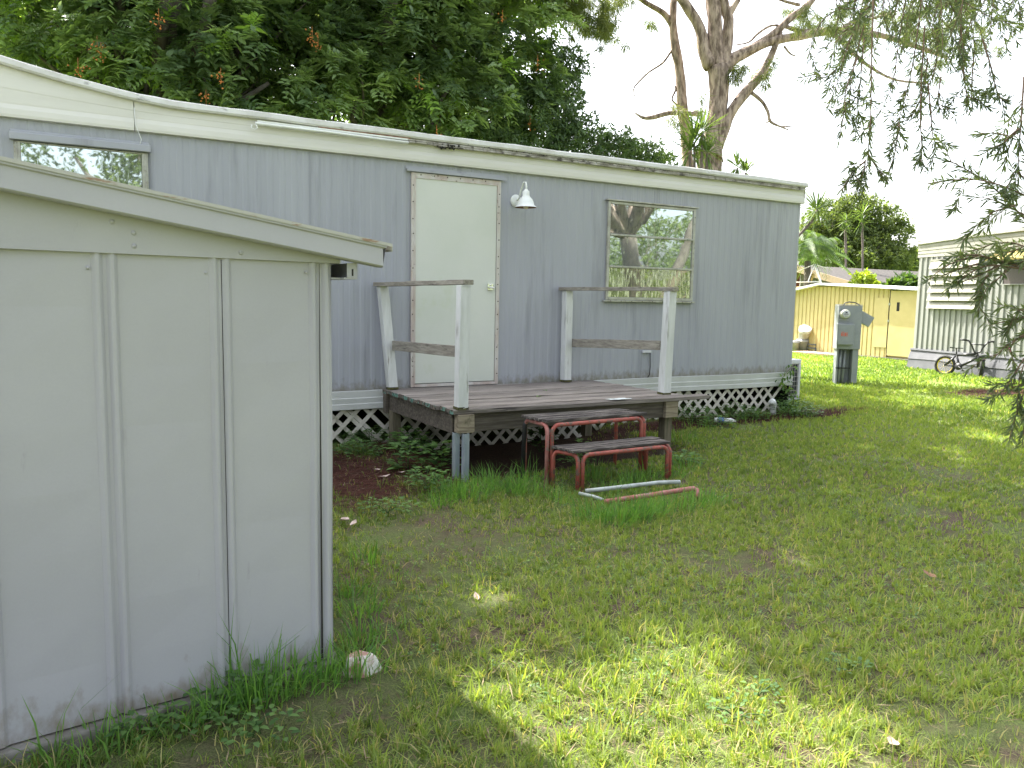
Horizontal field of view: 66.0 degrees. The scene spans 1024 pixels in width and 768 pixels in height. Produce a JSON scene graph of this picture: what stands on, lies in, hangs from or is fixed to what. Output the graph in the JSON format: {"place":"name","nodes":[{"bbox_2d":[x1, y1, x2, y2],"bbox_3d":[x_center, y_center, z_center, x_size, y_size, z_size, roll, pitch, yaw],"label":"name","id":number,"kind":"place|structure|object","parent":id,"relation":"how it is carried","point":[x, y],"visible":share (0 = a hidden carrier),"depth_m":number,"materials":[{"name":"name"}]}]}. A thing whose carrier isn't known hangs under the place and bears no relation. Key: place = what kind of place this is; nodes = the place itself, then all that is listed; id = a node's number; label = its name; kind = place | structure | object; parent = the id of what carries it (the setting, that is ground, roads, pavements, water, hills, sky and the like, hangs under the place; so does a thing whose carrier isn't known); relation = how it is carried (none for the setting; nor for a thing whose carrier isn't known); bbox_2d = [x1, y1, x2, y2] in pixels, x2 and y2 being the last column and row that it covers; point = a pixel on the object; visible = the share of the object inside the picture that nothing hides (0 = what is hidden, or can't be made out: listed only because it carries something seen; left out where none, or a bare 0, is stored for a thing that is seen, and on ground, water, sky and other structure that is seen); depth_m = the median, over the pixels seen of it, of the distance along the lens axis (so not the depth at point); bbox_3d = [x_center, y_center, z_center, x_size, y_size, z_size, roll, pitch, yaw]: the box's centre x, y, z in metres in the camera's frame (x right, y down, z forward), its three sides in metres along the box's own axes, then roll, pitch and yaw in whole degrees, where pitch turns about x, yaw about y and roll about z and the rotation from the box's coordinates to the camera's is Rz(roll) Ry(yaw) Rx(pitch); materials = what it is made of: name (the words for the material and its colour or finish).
{"place":"outdoors","nodes":[
{"label":"outdoors","id":0,"kind":"place"},
{"bbox_2d":[4,399,819,767],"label":"tall grass","id":1,"kind":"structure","parent":0,"point":[252,689],"depth_m":2.99,"materials":[{"name":"green plant"}]},
{"bbox_2d":[0,351,1023,767],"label":"ground","id":2,"kind":"structure","parent":0,"point":[500,454],"depth_m":3.62,"materials":[{"name":"green plant"}]},
{"bbox_2d":[103,706,169,746],"bbox_3d":[-1.194,1.094,2.519,0.207,0.101,0.186,-2,7,-30],"label":"weed plant","id":3,"kind":"object","parent":2,"relation":"on","point":[132,722],"visible":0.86,"depth_m":2.49,"materials":[{"name":"green plant"}]},
{"bbox_2d":[0,0,383,120],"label":"broadleaf tree","id":4,"kind":"object","parent":2,"relation":"on","point":[235,54],"visible":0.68,"depth_m":11.51,"materials":[{"name":"green plant"}]},
{"bbox_2d":[0,156,392,766],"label":"metal shed","id":5,"kind":"structure","parent":2,"relation":"on","point":[166,461],"depth_m":2.55,"materials":[{"name":"paint"}]},
{"bbox_2d":[155,687,242,738],"bbox_3d":[-1.018,1.089,2.599,0.285,0.098,0.255,4,7,24],"label":"weed plant","id":6,"kind":"object","parent":2,"relation":"on","point":[217,719],"visible":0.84,"depth_m":2.57,"materials":[{"name":"green plant"}]},
{"bbox_2d":[217,658,282,705],"bbox_3d":[-0.922,1.057,2.730,0.212,0.138,0.195,-2,7,-30],"label":"weed plant","id":7,"kind":"object","parent":2,"relation":"on","point":[270,680],"visible":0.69,"depth_m":2.73,"materials":[{"name":"green plant"}]},
{"bbox_2d":[215,697,304,754],"bbox_3d":[-0.815,1.103,2.556,0.275,0.089,0.301,-2,7,-30],"label":"weed plant","id":8,"kind":"object","parent":2,"relation":"on","point":[254,723],"visible":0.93,"depth_m":2.54,"materials":[{"name":"green plant"}]},
{"bbox_2d":[332,423,365,441],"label":"weed plant","id":9,"kind":"object","parent":2,"relation":"on","point":[344,435],"visible":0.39,"depth_m":7.62,"materials":[{"name":"green plant"}]},
{"bbox_2d":[332,439,385,456],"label":"weed plant","id":10,"kind":"object","parent":2,"relation":"on","point":[360,445],"visible":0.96,"depth_m":7.02,"materials":[{"name":"green plant"}]},
{"bbox_2d":[343,650,381,677],"bbox_3d":[-0.566,1.054,2.986,0.157,0.078,0.115,-2,7,-30],"label":"rubble chunk","id":11,"kind":"object","parent":2,"relation":"on","point":[375,664],"visible":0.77,"depth_m":2.96,"materials":[{"name":"stone"}]},
{"bbox_2d":[341,423,402,443],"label":"weed plant","id":12,"kind":"object","parent":2,"relation":"on","point":[366,437],"visible":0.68,"depth_m":7.56,"materials":[{"name":"green plant"}]},
{"bbox_2d":[357,496,420,515],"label":"weed plant","id":13,"kind":"object","parent":2,"relation":"on","point":[392,501],"visible":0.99,"depth_m":5.21,"materials":[{"name":"green plant"}]},
{"bbox_2d":[0,55,807,450],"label":"mobile home","id":14,"kind":"object","parent":2,"relation":"on","point":[718,249],"visible":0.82,"depth_m":8.01,"materials":[{"name":"paint"}]},
{"bbox_2d":[9,129,150,188],"bbox_3d":[-3.362,-1.506,6.199,0.970,0.870,0.068,-2,7,-30],"label":"window","id":15,"kind":"structure","parent":14,"relation":"in","point":[124,166],"depth_m":6.19,"materials":[{"name":"glass"}]},
{"bbox_2d":[406,165,506,386],"bbox_3d":[-0.544,-1.041,7.858,1.080,2.130,0.082,-2,7,-30],"label":"door","id":16,"kind":"structure","parent":14,"relation":"in","point":[455,221],"depth_m":7.85,"materials":[{"name":"paint"}]},
{"bbox_2d":[510,182,536,208],"bbox_3d":[0.120,-1.912,8.000,0.224,0.279,0.315,-2,7,-30],"label":"wall lamp","id":17,"kind":"object","parent":14,"relation":"attached to","point":[525,201],"visible":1,"depth_m":7.94,"materials":[{"name":"white metal"}]},
{"bbox_2d":[602,198,698,302],"bbox_3d":[1.611,-1.504,9.055,1.340,1.127,0.052,-2,7,-30],"label":"window","id":18,"kind":"structure","parent":14,"relation":"in","point":[660,222],"depth_m":9.04,"materials":[{"name":"glass"}]},
{"bbox_2d":[775,364,799,409],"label":"climbing vine","id":19,"kind":"object","parent":14,"relation":"attached to","point":[784,385],"visible":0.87,"depth_m":10.31,"materials":[{"name":"green plant"}]},
{"bbox_2d":[386,436,428,470],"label":"weed plant","id":20,"kind":"object","parent":2,"relation":"on","point":[395,444],"visible":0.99,"depth_m":6.44,"materials":[{"name":"green plant"}]},
{"bbox_2d":[382,426,438,452],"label":"weed plant","id":21,"kind":"object","parent":2,"relation":"on","point":[396,433],"visible":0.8,"depth_m":7.24,"materials":[{"name":"green plant"}]},
{"bbox_2d":[403,465,449,488],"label":"weed plant","id":22,"kind":"object","parent":2,"relation":"on","point":[430,476],"visible":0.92,"depth_m":5.89,"materials":[{"name":"green plant"}]},
{"bbox_2d":[270,0,588,142],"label":"broadleaf tree","id":23,"kind":"object","parent":2,"relation":"on","point":[458,73],"visible":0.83,"depth_m":13.14,"materials":[{"name":"green plant"}]},
{"bbox_2d":[419,440,460,469],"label":"weed plant","id":24,"kind":"object","parent":2,"relation":"on","point":[434,462],"visible":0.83,"depth_m":6.48,"materials":[{"name":"green plant"}]},
{"bbox_2d":[12,440,1023,762],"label":"clover","id":25,"kind":"object","parent":2,"relation":"on","point":[650,588],"visible":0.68,"depth_m":3.87,"materials":[{"name":"green plant"}]},
{"bbox_2d":[373,279,709,481],"bbox_3d":[0.300,-0.122,7.522,2.822,1.648,1.659,-2,7,-30],"label":"wooden porch","id":26,"kind":"object","parent":2,"relation":"on","point":[459,407],"visible":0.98,"depth_m":7.30,"materials":[{"name":"paint"}]},
{"bbox_2d":[527,390,559,451],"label":"weed plant","id":27,"kind":"object","parent":2,"relation":"on","point":[539,432],"visible":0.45,"depth_m":7.38,"materials":[{"name":"green plant"}]},
{"bbox_2d":[556,438,595,467],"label":"weed plant","id":28,"kind":"object","parent":2,"relation":"on","point":[578,440],"visible":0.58,"depth_m":6.67,"materials":[{"name":"green plant"}]},
{"bbox_2d":[468,40,686,165],"bbox_3d":[1.158,-3.327,15.080,5.025,6.502,1.797,-2,7,-30],"label":"dark shrub","id":29,"kind":"object","parent":2,"relation":"on","point":[568,132],"visible":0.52,"depth_m":14.52,"materials":[{"name":"green plant"}]},
{"bbox_2d":[520,408,671,492],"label":"portable steps","id":30,"kind":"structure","parent":2,"relation":"on","point":[642,443],"depth_m":6.23,"materials":[{"name":"red paint"}]},
{"bbox_2d":[578,480,699,503],"bbox_3d":[0.947,0.782,5.691,0.875,0.086,0.369,-2,7,-24],"label":"bent railing","id":31,"kind":"object","parent":2,"relation":"on","point":[626,486],"visible":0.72,"depth_m":5.69,"materials":[{"name":"white metal"}]},
{"bbox_2d":[332,387,1023,519],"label":"mulch","id":32,"kind":"object","parent":2,"relation":"on","point":[366,484],"visible":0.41,"depth_m":6.54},
{"bbox_2d":[672,449,705,463],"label":"weed plant","id":33,"kind":"object","parent":2,"relation":"on","point":[684,451],"visible":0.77,"depth_m":6.91,"materials":[{"name":"green plant"}]},
{"bbox_2d":[673,401,715,421],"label":"weed plant","id":34,"kind":"object","parent":2,"relation":"on","point":[693,413],"visible":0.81,"depth_m":9.32,"materials":[{"name":"green plant"}]},
{"bbox_2d":[663,104,729,169],"bbox_3d":[3.342,-2.609,14.710,1.357,5.072,1.271,1,6,-3],"label":"strap leaf plant","id":35,"kind":"object","parent":2,"relation":"on","point":[705,144],"visible":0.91,"depth_m":14.40,"materials":[{"name":"green plant"}]},
{"bbox_2d":[697,411,736,427],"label":"weed plant","id":36,"kind":"object","parent":2,"relation":"on","point":[718,419],"visible":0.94,"depth_m":8.96,"materials":[{"name":"green plant"}]},
{"bbox_2d":[714,417,735,422],"bbox_3d":[2.501,0.428,9.251,0.250,0.067,0.069,2,6,5],"label":"plastic bottle","id":37,"kind":"object","parent":2,"relation":"on","point":[716,420],"visible":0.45,"depth_m":9.23,"materials":[{"name":"plastic"}]},
{"bbox_2d":[715,399,755,418],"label":"weed plant","id":38,"kind":"object","parent":2,"relation":"on","point":[728,408],"visible":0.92,"depth_m":9.60,"materials":[{"name":"green plant"}]},
{"bbox_2d":[705,693,769,724],"bbox_3d":[0.765,1.129,2.718,0.186,0.059,0.214,-2,7,-30],"label":"weed plant","id":39,"kind":"object","parent":2,"relation":"on","point":[728,712],"visible":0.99,"depth_m":2.70,"materials":[{"name":"green plant"}]},
{"bbox_2d":[721,147,762,175],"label":"strap leaf plant","id":40,"kind":"object","parent":2,"relation":"on","point":[743,166],"visible":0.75,"depth_m":14.44,"materials":[{"name":"green plant"}]},
{"bbox_2d":[735,406,770,418],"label":"weed plant","id":41,"kind":"object","parent":2,"relation":"on","point":[756,414],"visible":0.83,"depth_m":9.63,"materials":[{"name":"green plant"}]},
{"bbox_2d":[733,675,784,702],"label":"weed plant","id":42,"kind":"object","parent":2,"relation":"on","point":[762,690],"visible":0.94,"depth_m":2.87,"materials":[{"name":"green plant"}]},
{"bbox_2d":[768,398,775,414],"bbox_3d":[3.312,0.316,10.031,0.086,0.266,0.155,4,7,27],"label":"drainpipe","id":43,"kind":"object","parent":2,"relation":"on","point":[772,402],"visible":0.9,"depth_m":10.00,"materials":[{"name":"white plastic"}]},
{"bbox_2d":[753,386,797,407],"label":"weed plant","id":44,"kind":"object","parent":2,"relation":"on","point":[776,397],"visible":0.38,"depth_m":10.50,"materials":[{"name":"green plant"}]},
{"bbox_2d":[558,0,1005,170],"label":"eucalyptus tree","id":45,"kind":"object","parent":2,"relation":"on","point":[719,60],"visible":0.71,"depth_m":16.21,"materials":[{"name":"brown plant"}]},
{"bbox_2d":[788,358,800,399],"bbox_3d":[3.686,-0.086,11.405,0.660,0.580,0.652,-2,7,-30],"label":"air conditioner","id":46,"kind":"object","parent":2,"relation":"on","point":[795,385],"visible":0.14,"depth_m":11.26,"materials":[{"name":"metal"}]},
{"bbox_2d":[767,397,824,417],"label":"weed plant","id":47,"kind":"object","parent":2,"relation":"on","point":[803,408],"visible":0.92,"depth_m":9.96,"materials":[{"name":"green plant"}]},
{"bbox_2d":[792,340,799,350],"bbox_3d":[8.291,-1.111,23.185,0.326,0.340,0.321,-2,7,-30],"label":"bucket","id":48,"kind":"object","parent":2,"relation":"on","point":[795,345],"visible":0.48,"depth_m":23.05,"materials":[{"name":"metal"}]},
{"bbox_2d":[797,339,808,350],"bbox_3d":[8.584,-1.134,23.262,0.386,0.380,0.380,-2,7,-30],"label":"bucket","id":49,"kind":"object","parent":2,"relation":"on","point":[803,344],"visible":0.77,"depth_m":23.11,"materials":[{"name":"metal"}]},
{"bbox_2d":[798,325,811,338],"bbox_3d":[8.575,-1.491,23.107,0.354,0.478,0.464,2,6,8],"label":"bucket","id":50,"kind":"object","parent":49,"relation":"on","point":[805,331],"visible":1,"depth_m":23.00,"materials":[{"name":"white plastic"}]},
{"bbox_2d":[807,343,815,350],"bbox_3d":[8.826,-1.052,23.058,0.270,0.270,0.273,-4,8,-37],"label":"storage crate","id":51,"kind":"object","parent":2,"relation":"on","point":[811,347],"visible":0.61,"depth_m":22.97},
{"bbox_2d":[792,351,833,355],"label":"paving slab","id":52,"kind":"structure","parent":2,"relation":"on","point":[819,353],"depth_m":22.11,"materials":[{"name":"concrete"}]},
{"bbox_2d":[796,264,831,282],"bbox_3d":[9.568,-2.489,25.495,1.631,2.728,1.110,-2,7,-30],"label":"clothesline frame","id":53,"kind":"object","parent":2,"relation":"on","point":[812,275],"visible":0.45,"depth_m":24.99,"materials":[{"name":"white metal"}]},
{"bbox_2d":[799,187,845,236],"bbox_3d":[5.091,-1.765,14.119,1.547,3.595,0.964,0,6,-7],"label":"strap leaf plant","id":54,"kind":"object","parent":2,"relation":"on","point":[813,203],"visible":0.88,"depth_m":13.96,"materials":[{"name":"green plant"}]},
{"bbox_2d":[797,229,854,285],"bbox_3d":[9.823,-3.123,26.056,3.880,3.975,3.833,-2,7,-30],"label":"palm tree","id":55,"kind":"object","parent":2,"relation":"on","point":[807,251],"visible":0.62,"depth_m":25.12,"materials":[{"name":"green plant"}]},
{"bbox_2d":[836,210,854,267],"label":"strap leaf plant","id":56,"kind":"object","parent":2,"relation":"on","point":[845,225],"visible":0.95,"depth_m":33.97,"materials":[{"name":"green plant"}]},
{"bbox_2d":[825,652,873,674],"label":"weed plant","id":57,"kind":"object","parent":2,"relation":"on","point":[858,662],"visible":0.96,"depth_m":3.08,"materials":[{"name":"green plant"}]},
{"bbox_2d":[832,301,873,383],"bbox_3d":[6.075,-0.701,14.025,0.672,1.526,0.360,2,6,6],"label":"utility pedestal","id":58,"kind":"object","parent":2,"relation":"on","point":[849,321],"visible":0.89,"depth_m":13.98,"materials":[{"name":"grey metal"}]},
{"bbox_2d":[793,283,917,360],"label":"yellow shed","id":59,"kind":"structure","parent":2,"relation":"on","point":[888,332],"depth_m":21.34,"materials":[{"name":"paint"}]},
{"bbox_2d":[886,291,916,356],"bbox_3d":[10.200,-1.533,20.270,0.070,1.720,1.215,-2,7,-28],"label":"door","id":60,"kind":"structure","parent":59,"relation":"in","point":[902,305],"depth_m":20.45,"materials":[{"name":"yellow paint"}]},
{"bbox_2d":[796,265,918,286],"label":"shingled house","id":61,"kind":"structure","parent":2,"relation":"on","point":[838,275],"depth_m":31.15,"materials":[{"name":"grey"}]},
{"bbox_2d":[798,189,918,270],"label":"round tree","id":62,"kind":"object","parent":2,"relation":"on","point":[883,250],"visible":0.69,"depth_m":42.96,"materials":[{"name":"green plant"}]},
{"bbox_2d":[850,203,873,270],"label":"strap leaf plant","id":63,"kind":"object","parent":2,"relation":"on","point":[862,224],"visible":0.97,"depth_m":33.96,"materials":[{"name":"green plant"}]},
{"bbox_2d":[847,268,880,284],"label":"lime shrub","id":64,"kind":"object","parent":2,"relation":"on","point":[865,277],"visible":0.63,"depth_m":24.30,"materials":[{"name":"green plant"}]},
{"bbox_2d":[887,736,899,744],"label":"fallen leaf","id":65,"kind":"object","parent":2,"relation":"on","point":[894,742],"visible":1,"depth_m":2.54,"materials":[{"name":"white plant"}]},
{"bbox_2d":[880,270,917,290],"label":"broad leaved shrub","id":66,"kind":"object","parent":2,"relation":"on","point":[909,279],"visible":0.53,"depth_m":24.25,"materials":[{"name":"green plant"}]},
{"bbox_2d":[898,245,919,270],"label":"tree","id":67,"kind":"object","parent":2,"relation":"on","point":[916,268],"visible":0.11,"depth_m":59.30,"materials":[{"name":"green plant"}]},
{"bbox_2d":[796,0,1023,449],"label":"weeping bottlebrush tree","id":68,"kind":"object","parent":2,"relation":"on","point":[1009,191],"visible":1,"depth_m":4.30,"materials":[{"name":"green plant"}]},
{"bbox_2d":[923,569,935,576],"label":"fallen leaf","id":69,"kind":"object","parent":2,"relation":"on","point":[929,574],"visible":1,"depth_m":4.12,"materials":[{"name":"beige plant"}]},
{"bbox_2d":[934,339,993,376],"bbox_3d":[9.251,-0.536,16.206,0.389,0.777,1.048,2,4,-40],"label":"bicycle","id":70,"kind":"object","parent":2,"relation":"on","point":[957,365],"visible":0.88,"depth_m":16.17,"materials":[{"name":"metal"}]},
{"bbox_2d":[907,228,1023,379],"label":"mobile home","id":71,"kind":"object","parent":2,"relation":"on","point":[943,324],"visible":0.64,"depth_m":16.63,"materials":[{"name":"white metal"}]},
{"bbox_2d":[926,258,981,309],"bbox_3d":[9.391,-2.138,16.811,0.096,1.080,1.360,-1,6,-15],"label":"window","id":72,"kind":"structure","parent":71,"relation":"in","point":[935,301],"depth_m":16.86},
{"bbox_2d":[1000,259,1023,284],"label":"window","id":73,"kind":"structure","parent":71,"relation":"in","point":[1014,278],"depth_m":15.37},
{"bbox_2d":[57,0,1023,271],"label":"sky","id":74,"kind":"structure","parent":0,"point":[804,152],"materials":[{"name":"white"}]}
]}

